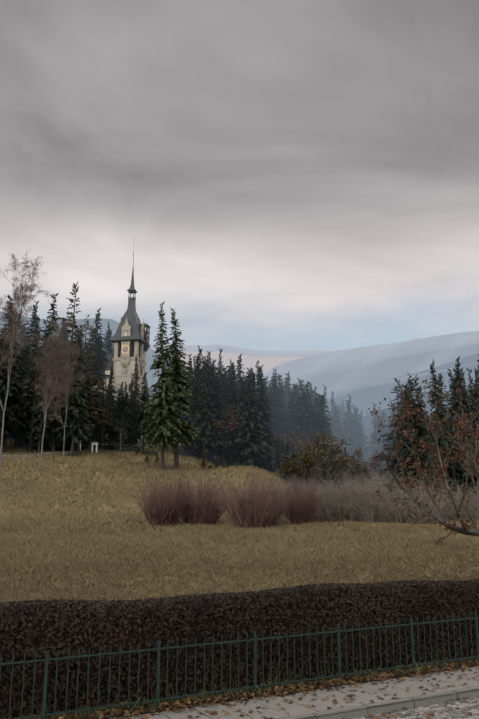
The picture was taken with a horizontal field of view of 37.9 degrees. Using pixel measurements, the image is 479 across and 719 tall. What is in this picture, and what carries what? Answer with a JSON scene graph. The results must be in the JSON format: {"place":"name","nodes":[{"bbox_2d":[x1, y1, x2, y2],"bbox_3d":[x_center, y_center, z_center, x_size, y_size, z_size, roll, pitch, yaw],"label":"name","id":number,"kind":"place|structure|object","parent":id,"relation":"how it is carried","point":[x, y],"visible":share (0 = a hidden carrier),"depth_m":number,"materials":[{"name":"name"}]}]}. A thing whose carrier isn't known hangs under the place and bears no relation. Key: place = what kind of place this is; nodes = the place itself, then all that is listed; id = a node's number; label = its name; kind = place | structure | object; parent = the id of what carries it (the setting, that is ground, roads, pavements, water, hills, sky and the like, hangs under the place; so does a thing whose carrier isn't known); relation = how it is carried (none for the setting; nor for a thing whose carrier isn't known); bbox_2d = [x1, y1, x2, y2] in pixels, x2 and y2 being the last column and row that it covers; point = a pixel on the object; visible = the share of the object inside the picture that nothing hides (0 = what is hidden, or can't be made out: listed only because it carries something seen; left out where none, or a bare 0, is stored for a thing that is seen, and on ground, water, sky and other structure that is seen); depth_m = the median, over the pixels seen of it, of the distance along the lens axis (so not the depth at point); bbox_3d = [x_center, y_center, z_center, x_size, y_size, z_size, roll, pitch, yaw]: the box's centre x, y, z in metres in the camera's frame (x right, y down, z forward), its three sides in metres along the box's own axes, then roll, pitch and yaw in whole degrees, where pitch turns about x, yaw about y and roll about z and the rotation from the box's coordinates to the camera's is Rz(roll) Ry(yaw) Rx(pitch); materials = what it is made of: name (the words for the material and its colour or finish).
{"place":"outdoors","nodes":[
{"label":"outdoors","id":0,"kind":"place"},
{"bbox_2d":[0,313,187,392],"bbox_3d":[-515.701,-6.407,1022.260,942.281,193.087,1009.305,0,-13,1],"label":"hill","id":1,"kind":"structure","parent":0,"point":[149,358],"depth_m":1045.76,"materials":[{"name":"grey"}]},
{"bbox_2d":[0,392,478,718],"bbox_3d":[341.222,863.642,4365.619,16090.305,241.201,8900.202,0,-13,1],"label":"ground","id":2,"kind":"structure","parent":0,"point":[169,467],"depth_m":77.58,"materials":[{"name":"plant"}]},
{"bbox_2d":[0,338,23,438],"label":"dark spruce tree","id":3,"kind":"object","parent":2,"relation":"on","point":[7,430],"visible":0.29,"depth_m":161.87,"materials":[{"name":"green plant"}]},
{"bbox_2d":[6,347,25,446],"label":"dark spruce tree","id":4,"kind":"object","parent":2,"relation":"on","point":[15,437],"visible":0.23,"depth_m":175.33,"materials":[{"name":"green plant"}]},
{"bbox_2d":[0,294,35,451],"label":"dark spruce tree","id":5,"kind":"object","parent":2,"relation":"on","point":[14,392],"visible":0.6,"depth_m":163.10,"materials":[{"name":"green plant"}]},
{"bbox_2d":[13,330,34,446],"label":"dark spruce tree","id":6,"kind":"object","parent":2,"relation":"on","point":[24,355],"visible":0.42,"depth_m":179.86,"materials":[{"name":"green plant"}]},
{"bbox_2d":[0,249,52,471],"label":"birch tree","id":7,"kind":"object","parent":2,"relation":"on","point":[19,298],"visible":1,"depth_m":105.85,"materials":[{"name":"grey plant"}]},
{"bbox_2d":[18,399,34,450],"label":"dark spruce tree","id":8,"kind":"object","parent":2,"relation":"on","point":[26,440],"visible":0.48,"depth_m":164.11,"materials":[{"name":"green plant"}]},
{"bbox_2d":[19,340,44,451],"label":"conifer tree","id":9,"kind":"object","parent":2,"relation":"on","point":[30,405],"visible":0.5,"depth_m":165.02,"materials":[{"name":"green plant"}]},
{"bbox_2d":[26,301,43,444],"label":"dark spruce tree","id":10,"kind":"object","parent":2,"relation":"on","point":[35,322],"visible":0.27,"depth_m":187.83,"materials":[{"name":"green plant"}]},
{"bbox_2d":[13,293,62,446],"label":"dark spruce tree","id":11,"kind":"object","parent":2,"relation":"on","point":[32,385],"visible":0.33,"depth_m":172.30,"materials":[{"name":"green plant"}]},
{"bbox_2d":[25,372,53,453],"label":"dark spruce tree","id":12,"kind":"object","parent":2,"relation":"on","point":[36,432],"visible":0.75,"depth_m":158.75,"materials":[{"name":"green plant"}]},
{"bbox_2d":[23,318,91,469],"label":"brown bare tree","id":13,"kind":"object","parent":2,"relation":"on","point":[50,374],"visible":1,"depth_m":124.23,"materials":[{"name":"plant"}]},
{"bbox_2d":[44,335,75,453],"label":"conifer tree","id":14,"kind":"object","parent":2,"relation":"on","point":[54,426],"visible":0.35,"depth_m":163.17,"materials":[{"name":"green plant"}]},
{"bbox_2d":[40,347,83,460],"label":"brown bare tree","id":15,"kind":"object","parent":2,"relation":"on","point":[65,377],"visible":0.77,"depth_m":145.99,"materials":[{"name":"plant"}]},
{"bbox_2d":[26,353,112,437],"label":"castle wing","id":16,"kind":"structure","parent":2,"relation":"on","point":[109,363],"depth_m":211.31,"materials":[{"name":"stone"}]},
{"bbox_2d":[51,280,89,444],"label":"conifer tree","id":17,"kind":"object","parent":2,"relation":"on","point":[73,316],"visible":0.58,"depth_m":185.77,"materials":[{"name":"green plant"}]},
{"bbox_2d":[52,332,96,455],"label":"dark spruce tree","id":18,"kind":"object","parent":2,"relation":"on","point":[77,418],"visible":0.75,"depth_m":161.06,"materials":[{"name":"green plant"}]},
{"bbox_2d":[61,348,96,452],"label":"larch tree","id":19,"kind":"object","parent":2,"relation":"on","point":[78,446],"visible":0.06,"depth_m":166.44,"materials":[{"name":"green plant"}]},
{"bbox_2d":[84,308,108,393],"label":"dark spruce tree","id":20,"kind":"object","parent":2,"relation":"on","point":[97,338],"visible":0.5,"depth_m":215.83,"materials":[{"name":"green plant"}]},
{"bbox_2d":[85,352,107,450],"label":"larch tree","id":21,"kind":"object","parent":2,"relation":"on","point":[91,397],"visible":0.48,"depth_m":173.84,"materials":[{"name":"green plant"}]},
{"bbox_2d":[92,336,107,434],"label":"dark spruce tree","id":22,"kind":"object","parent":2,"relation":"on","point":[99,361],"visible":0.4,"depth_m":204.46,"materials":[{"name":"green plant"}]},
{"bbox_2d":[93,390,109,445],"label":"dark spruce tree","id":23,"kind":"object","parent":2,"relation":"on","point":[98,436],"visible":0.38,"depth_m":176.05,"materials":[{"name":"green plant"}]},
{"bbox_2d":[93,360,111,449],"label":"larch tree","id":24,"kind":"object","parent":2,"relation":"on","point":[103,414],"visible":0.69,"depth_m":176.08,"materials":[{"name":"green plant"}]},
{"bbox_2d":[104,368,118,444],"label":"dark spruce tree","id":25,"kind":"object","parent":2,"relation":"on","point":[111,400],"visible":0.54,"depth_m":190.62,"materials":[{"name":"green plant"}]},
{"bbox_2d":[104,386,129,450],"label":"dark spruce tree","id":26,"kind":"object","parent":2,"relation":"on","point":[114,437],"visible":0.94,"depth_m":175.52,"materials":[{"name":"green plant"}]},
{"bbox_2d":[112,382,135,445],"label":"dark spruce tree","id":27,"kind":"object","parent":2,"relation":"on","point":[126,404],"visible":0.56,"depth_m":178.52,"materials":[{"name":"green plant"}]},
{"bbox_2d":[110,252,150,441],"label":"castle tower","id":28,"kind":"structure","parent":2,"relation":"on","point":[130,339],"depth_m":204.96,"materials":[{"name":"stone"}]},
{"bbox_2d":[125,354,140,441],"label":"dark spruce tree","id":29,"kind":"object","parent":2,"relation":"on","point":[136,389],"visible":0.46,"depth_m":192.19,"materials":[{"name":"green plant"}]},
{"bbox_2d":[126,403,139,446],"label":"dark spruce tree","id":30,"kind":"object","parent":2,"relation":"on","point":[133,420],"visible":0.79,"depth_m":180.02,"materials":[{"name":"green plant"}]},
{"bbox_2d":[125,373,141,446],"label":"dark spruce tree","id":31,"kind":"object","parent":2,"relation":"on","point":[132,395],"visible":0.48,"depth_m":185.60,"materials":[{"name":"green plant"}]},
{"bbox_2d":[132,372,151,449],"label":"dark spruce tree","id":32,"kind":"object","parent":2,"relation":"on","point":[143,397],"visible":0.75,"depth_m":181.45,"materials":[{"name":"green plant"}]},
{"bbox_2d":[135,301,187,469],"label":"spruce tree","id":33,"kind":"object","parent":2,"relation":"on","point":[160,407],"visible":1,"depth_m":147.45,"materials":[{"name":"green plant"}]},
{"bbox_2d":[133,465,193,525],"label":"red shrub","id":34,"kind":"object","parent":2,"relation":"on","point":[163,513],"visible":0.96,"depth_m":57.45,"materials":[{"name":"plant"}]},
{"bbox_2d":[149,307,201,467],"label":"spruce tree","id":35,"kind":"object","parent":2,"relation":"on","point":[187,430],"visible":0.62,"depth_m":154.03,"materials":[{"name":"green plant"}]},
{"bbox_2d":[183,367,196,456],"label":"spruce tree","id":36,"kind":"object","parent":2,"relation":"on","point":[188,448],"visible":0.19,"depth_m":202.25,"materials":[{"name":"green plant"}]},
{"bbox_2d":[183,346,213,458],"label":"dark spruce tree","id":37,"kind":"object","parent":2,"relation":"on","point":[196,392],"visible":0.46,"depth_m":201.31,"materials":[{"name":"green plant"}]},
{"bbox_2d":[169,467,238,525],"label":"red shrub","id":38,"kind":"object","parent":2,"relation":"on","point":[206,511],"visible":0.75,"depth_m":58.74,"materials":[{"name":"plant"}]},
{"bbox_2d":[191,357,220,456],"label":"spruce tree","id":39,"kind":"object","parent":2,"relation":"on","point":[206,429],"visible":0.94,"depth_m":196.52,"materials":[{"name":"green plant"}]},
{"bbox_2d":[205,351,220,459],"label":"dark spruce tree","id":40,"kind":"object","parent":2,"relation":"on","point":[210,379],"visible":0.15,"depth_m":212.85,"materials":[{"name":"green plant"}]},
{"bbox_2d":[194,377,232,465],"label":"dark spruce tree","id":41,"kind":"object","parent":2,"relation":"on","point":[222,438],"visible":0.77,"depth_m":200.01,"materials":[{"name":"green plant"}]},
{"bbox_2d":[211,347,228,464],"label":"dark spruce tree","id":42,"kind":"object","parent":2,"relation":"on","point":[221,377],"visible":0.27,"depth_m":217.74,"materials":[{"name":"green plant"}]},
{"bbox_2d":[208,404,245,460],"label":"leafy tree","id":43,"kind":"object","parent":2,"relation":"on","point":[231,425],"visible":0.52,"depth_m":200.25,"materials":[{"name":"brown plant"}]},
{"bbox_2d":[214,365,242,464],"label":"dark spruce tree","id":44,"kind":"object","parent":2,"relation":"on","point":[231,404],"visible":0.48,"depth_m":207.43,"materials":[{"name":"green plant"}]},
{"bbox_2d":[0,612,478,718],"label":"fence","id":45,"kind":"object","parent":2,"relation":"on","point":[158,649],"visible":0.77,"depth_m":12.09,"materials":[{"name":"metal"}]},
{"bbox_2d":[0,651,478,718],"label":"fallen leaves","id":46,"kind":"object","parent":2,"relation":"on","point":[246,695],"visible":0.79,"depth_m":11.90,"materials":[{"name":"plant"}]},
{"bbox_2d":[235,353,244,398],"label":"dark spruce tree","id":47,"kind":"object","parent":2,"relation":"on","point":[239,367],"visible":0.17,"depth_m":238.93,"materials":[{"name":"green plant"}]},
{"bbox_2d":[226,368,274,471],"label":"spruce tree","id":48,"kind":"object","parent":2,"relation":"on","point":[247,436],"visible":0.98,"depth_m":200.76,"materials":[{"name":"green plant"}]},
{"bbox_2d":[238,373,265,468],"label":"spruce tree","id":49,"kind":"object","parent":2,"relation":"on","point":[258,463],"visible":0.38,"depth_m":203.16,"materials":[{"name":"green plant"}]},
{"bbox_2d":[38,658,476,718],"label":"verge soil","id":50,"kind":"structure","parent":2,"relation":"on","point":[187,705],"depth_m":11.91,"materials":[{"name":"soil"}]},
{"bbox_2d":[0,573,478,718],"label":"hedge","id":51,"kind":"object","parent":50,"relation":"on","point":[149,603],"depth_m":12.26,"materials":[{"name":"brown plant"}]},
{"bbox_2d":[253,367,277,469],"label":"dark spruce tree","id":52,"kind":"object","parent":2,"relation":"on","point":[265,416],"visible":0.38,"depth_m":213.11,"materials":[{"name":"green plant"}]},
{"bbox_2d":[256,365,276,455],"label":"spruce tree","id":53,"kind":"object","parent":2,"relation":"on","point":[265,389],"visible":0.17,"depth_m":247.91,"materials":[{"name":"green plant"}]},
{"bbox_2d":[270,379,290,460],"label":"spruce tree","id":54,"kind":"object","parent":2,"relation":"on","point":[280,427],"visible":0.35,"depth_m":258.79,"materials":[{"name":"green plant"}]},
{"bbox_2d":[274,436,296,480],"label":"fir tree","id":55,"kind":"object","parent":2,"relation":"on","point":[282,450],"visible":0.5,"depth_m":202.23,"materials":[{"name":"green plant"}]},
{"bbox_2d":[282,388,298,437],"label":"spruce tree","id":56,"kind":"object","parent":2,"relation":"on","point":[291,403],"visible":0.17,"depth_m":268.36,"materials":[{"name":"green plant"}]},
{"bbox_2d":[211,464,375,528],"bbox_3d":[5.353,11.462,58.294,17.471,5.230,8.827,9,-16,-36],"label":"shrub","id":57,"kind":"object","parent":2,"relation":"on","point":[265,514],"depth_m":55.00,"materials":[{"name":"plant"}]},
{"bbox_2d":[272,427,315,456],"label":"bush","id":58,"kind":"object","parent":2,"relation":"on","point":[295,436],"visible":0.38,"depth_m":235.27,"materials":[{"name":"green plant"}]},
{"bbox_2d":[286,385,302,485],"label":"spruce tree","id":59,"kind":"object","parent":2,"relation":"on","point":[293,410],"visible":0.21,"depth_m":264.99,"materials":[{"name":"green plant"}]},
{"bbox_2d":[116,666,478,718],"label":"pavement slabs","id":60,"kind":"structure","parent":2,"relation":"on","point":[270,709],"depth_m":11.80,"materials":[{"name":"concrete"}]},
{"bbox_2d":[271,443,327,487],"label":"bush","id":61,"kind":"object","parent":2,"relation":"on","point":[309,462],"visible":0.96,"depth_m":179.16,"materials":[{"name":"green plant"}]},
{"bbox_2d":[291,380,313,488],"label":"spruce tree","id":62,"kind":"object","parent":2,"relation":"on","point":[299,424],"visible":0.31,"depth_m":252.60,"materials":[{"name":"green plant"}]},
{"bbox_2d":[126,677,478,718],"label":"pavement bed","id":63,"kind":"object","parent":2,"relation":"on","point":[363,705],"depth_m":11.43,"materials":[{"name":"black"}]},
{"bbox_2d":[297,382,322,486],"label":"spruce tree","id":64,"kind":"object","parent":2,"relation":"on","point":[308,413],"visible":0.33,"depth_m":251.91,"materials":[{"name":"green plant"}]},
{"bbox_2d":[298,392,324,494],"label":"spruce tree","id":65,"kind":"object","parent":2,"relation":"on","point":[316,406],"visible":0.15,"depth_m":256.39,"materials":[{"name":"green plant"}]},
{"bbox_2d":[295,432,352,481],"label":"bush","id":66,"kind":"object","parent":2,"relation":"on","point":[332,441],"visible":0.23,"depth_m":230.71,"materials":[{"name":"brown plant"}]},
{"bbox_2d":[313,395,336,480],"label":"spruce tree","id":67,"kind":"object","parent":2,"relation":"on","point":[325,425],"visible":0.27,"depth_m":255.49,"materials":[{"name":"green plant"}]},
{"bbox_2d":[292,432,364,487],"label":"bush","id":68,"kind":"object","parent":2,"relation":"on","point":[336,462],"visible":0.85,"depth_m":198.51,"materials":[{"name":"brown plant"}]},
{"bbox_2d":[282,466,383,521],"bbox_3d":[7.908,11.772,60.967,10.508,5.000,9.982,-10,-16,38],"label":"grey shrub","id":69,"kind":"object","parent":2,"relation":"on","point":[335,497],"visible":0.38,"depth_m":60.03,"materials":[{"name":"plant"}]},
{"bbox_2d":[332,405,345,454],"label":"spruce tree","id":70,"kind":"object","parent":2,"relation":"on","point":[336,429],"visible":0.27,"depth_m":340.76,"materials":[{"name":"green plant"}]},
{"bbox_2d":[282,469,404,524],"bbox_3d":[7.672,11.860,60.581,12.285,4.871,8.359,7,-14,-27],"label":"shrub","id":71,"kind":"object","parent":2,"relation":"on","point":[297,512],"depth_m":56.46,"materials":[{"name":"plant"}]},
{"bbox_2d":[339,399,361,463],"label":"spruce tree","id":72,"kind":"object","parent":2,"relation":"on","point":[351,437],"visible":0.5,"depth_m":345.55,"materials":[{"name":"green plant"}]},
{"bbox_2d":[329,440,374,491],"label":"bush","id":73,"kind":"object","parent":2,"relation":"on","point":[363,472],"visible":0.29,"depth_m":210.14,"materials":[{"name":"brown plant"}]},
{"bbox_2d":[299,464,416,522],"bbox_3d":[9.678,11.922,62.340,11.082,5.540,11.703,-1,-13,3],"label":"grey shrub","id":74,"kind":"object","parent":2,"relation":"on","point":[326,500],"visible":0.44,"depth_m":59.46,"materials":[{"name":"plant"}]},
{"bbox_2d":[347,408,372,481],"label":"spruce tree","id":75,"kind":"object","parent":2,"relation":"on","point":[357,424],"visible":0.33,"depth_m":349.95,"materials":[{"name":"green plant"}]},
{"bbox_2d":[317,469,407,521],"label":"grey shrub","id":76,"kind":"object","parent":2,"relation":"on","point":[354,495],"visible":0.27,"depth_m":61.72,"materials":[{"name":"plant"}]},
{"bbox_2d":[353,453,388,490],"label":"bush","id":77,"kind":"object","parent":2,"relation":"on","point":[375,462],"visible":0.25,"depth_m":226.96,"materials":[{"name":"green plant"}]},
{"bbox_2d":[366,403,384,480],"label":"spruce tree","id":78,"kind":"object","parent":2,"relation":"on","point":[373,436],"visible":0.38,"depth_m":344.92,"materials":[{"name":"green plant"}]},
{"bbox_2d":[279,686,478,718],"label":"kerb stones","id":79,"kind":"object","parent":2,"relation":"on","point":[397,706],"visible":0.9,"depth_m":11.55,"materials":[{"name":"stone"}]},
{"bbox_2d":[320,465,441,521],"bbox_3d":[12.417,11.998,62.194,12.209,5.769,11.138,-7,-14,27],"label":"grey shrub","id":80,"kind":"object","parent":2,"relation":"on","point":[379,496],"visible":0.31,"depth_m":60.06,"materials":[{"name":"plant"}]},
{"bbox_2d":[317,462,447,522],"bbox_3d":[11.360,11.724,61.993,11.278,5.823,11.099,4,-13,-18],"label":"grey shrub","id":81,"kind":"object","parent":2,"relation":"on","point":[360,500],"visible":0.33,"depth_m":59.62,"materials":[{"name":"plant"}]},
{"bbox_2d":[319,466,448,522],"bbox_3d":[12.867,11.716,60.734,12.034,5.375,12.084,10,-16,-36],"label":"grey shrub","id":82,"kind":"object","parent":2,"relation":"on","point":[378,502],"visible":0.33,"depth_m":58.68,"materials":[{"name":"plant"}]},
{"bbox_2d":[372,378,401,476],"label":"fir tree","id":83,"kind":"object","parent":2,"relation":"on","point":[395,392],"visible":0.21,"depth_m":242.58,"materials":[{"name":"green plant"}]},
{"bbox_2d":[341,475,455,524],"bbox_3d":[13.325,11.676,58.276,8.842,4.745,9.243,-8,-15,33],"label":"grey shrub","id":84,"kind":"object","parent":2,"relation":"on","point":[396,514],"visible":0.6,"depth_m":57.59,"materials":[{"name":"plant"}]},
{"bbox_2d":[375,377,430,477],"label":"fir tree","id":85,"kind":"object","parent":2,"relation":"on","point":[388,449],"visible":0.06,"depth_m":209.58,"materials":[{"name":"green plant"}]},
{"bbox_2d":[380,384,425,495],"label":"dark spruce tree","id":86,"kind":"object","parent":2,"relation":"on","point":[404,386],"visible":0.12,"depth_m":188.58,"materials":[{"name":"green plant"}]},
{"bbox_2d":[346,479,463,523],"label":"grey shrub","id":87,"kind":"object","parent":2,"relation":"on","point":[421,494],"visible":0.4,"depth_m":57.03,"materials":[{"name":"plant"}]},
{"bbox_2d":[388,390,429,490],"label":"dark spruce tree","id":88,"kind":"object","parent":2,"relation":"on","point":[403,439],"visible":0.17,"depth_m":168.22,"materials":[{"name":"green plant"}]},
{"bbox_2d":[393,372,428,510],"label":"fir tree","id":89,"kind":"object","parent":2,"relation":"on","point":[420,435],"visible":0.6,"depth_m":159.90,"materials":[{"name":"green plant"}]},
{"bbox_2d":[408,375,431,491],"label":"fir tree","id":90,"kind":"object","parent":2,"relation":"on","point":[420,404],"visible":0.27,"depth_m":173.51,"materials":[{"name":"green plant"}]},
{"bbox_2d":[368,376,478,546],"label":"russet tree","id":91,"kind":"object","parent":2,"relation":"on","point":[464,529],"visible":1,"depth_m":22.70,"materials":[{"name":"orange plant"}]},
{"bbox_2d":[389,472,475,519],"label":"grey shrub","id":92,"kind":"object","parent":2,"relation":"on","point":[437,500],"visible":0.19,"depth_m":64.28,"materials":[{"name":"plant"}]},
{"bbox_2d":[419,358,464,494],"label":"dark spruce tree","id":93,"kind":"object","parent":2,"relation":"on","point":[442,443],"visible":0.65,"depth_m":148.15,"materials":[{"name":"green plant"}]},
{"bbox_2d":[428,372,478,471],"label":"bare tree","id":94,"kind":"object","parent":2,"relation":"on","point":[454,424],"visible":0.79,"depth_m":115.94,"materials":[{"name":"plant"}]},
{"bbox_2d":[436,476,477,519],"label":"grey shrub","id":95,"kind":"object","parent":2,"relation":"on","point":[465,513],"visible":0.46,"depth_m":63.72,"materials":[{"name":"plant"}]},
{"bbox_2d":[442,368,474,499],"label":"dark spruce tree","id":96,"kind":"object","parent":2,"relation":"on","point":[450,386],"visible":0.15,"depth_m":180.39,"materials":[{"name":"green plant"}]},
{"bbox_2d":[444,356,478,506],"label":"dark spruce tree","id":97,"kind":"object","parent":2,"relation":"on","point":[460,470],"visible":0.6,"depth_m":152.29,"materials":[{"name":"green plant"}]},
{"bbox_2d":[459,413,478,480],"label":"conifer tree","id":98,"kind":"object","parent":2,"relation":"on","point":[465,461],"visible":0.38,"depth_m":88.17,"materials":[{"name":"brown plant"}]},
{"bbox_2d":[465,368,478,497],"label":"dark spruce tree","id":99,"kind":"object","parent":2,"relation":"on","point":[472,395],"visible":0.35,"depth_m":163.01,"materials":[{"name":"green plant"}]},
{"bbox_2d":[0,0,478,350],"label":"sky","id":100,"kind":"structure","parent":0,"point":[280,175],"materials":[{"name":"grey"}]},
{"bbox_2d":[149,337,421,393],"bbox_3d":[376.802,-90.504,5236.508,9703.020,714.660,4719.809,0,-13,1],"label":"mountain","id":101,"kind":"structure","parent":0,"point":[268,360],"depth_m":6232.83,"materials":[{"name":"grey"}]},
{"bbox_2d":[256,331,478,394],"bbox_3d":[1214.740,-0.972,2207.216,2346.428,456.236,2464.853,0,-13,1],"label":"mountain","id":102,"kind":"structure","parent":0,"point":[331,371],"depth_m":1678.74,"materials":[{"name":"grey"}]},
{"bbox_2d":[325,353,478,419],"bbox_3d":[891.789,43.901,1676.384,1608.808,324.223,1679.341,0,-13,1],"label":"mountain","id":103,"kind":"structure","parent":0,"point":[366,395],"depth_m":1931.77,"materials":[{"name":"grey"}]},
{"bbox_2d":[363,387,473,435],"bbox_3d":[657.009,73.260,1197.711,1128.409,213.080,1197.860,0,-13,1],"label":"mountain","id":104,"kind":"structure","parent":0,"point":[389,412],"depth_m":1136.70,"materials":[{"name":"grey"}]},
{"label":"road bed","id":105,"kind":"object","parent":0,"visible":0},
{"bbox_2d":[352,696,478,718],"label":"road setts","id":106,"kind":"structure","parent":105,"relation":"on","point":[448,711],"depth_m":11.46,"materials":[{"name":"stone"}]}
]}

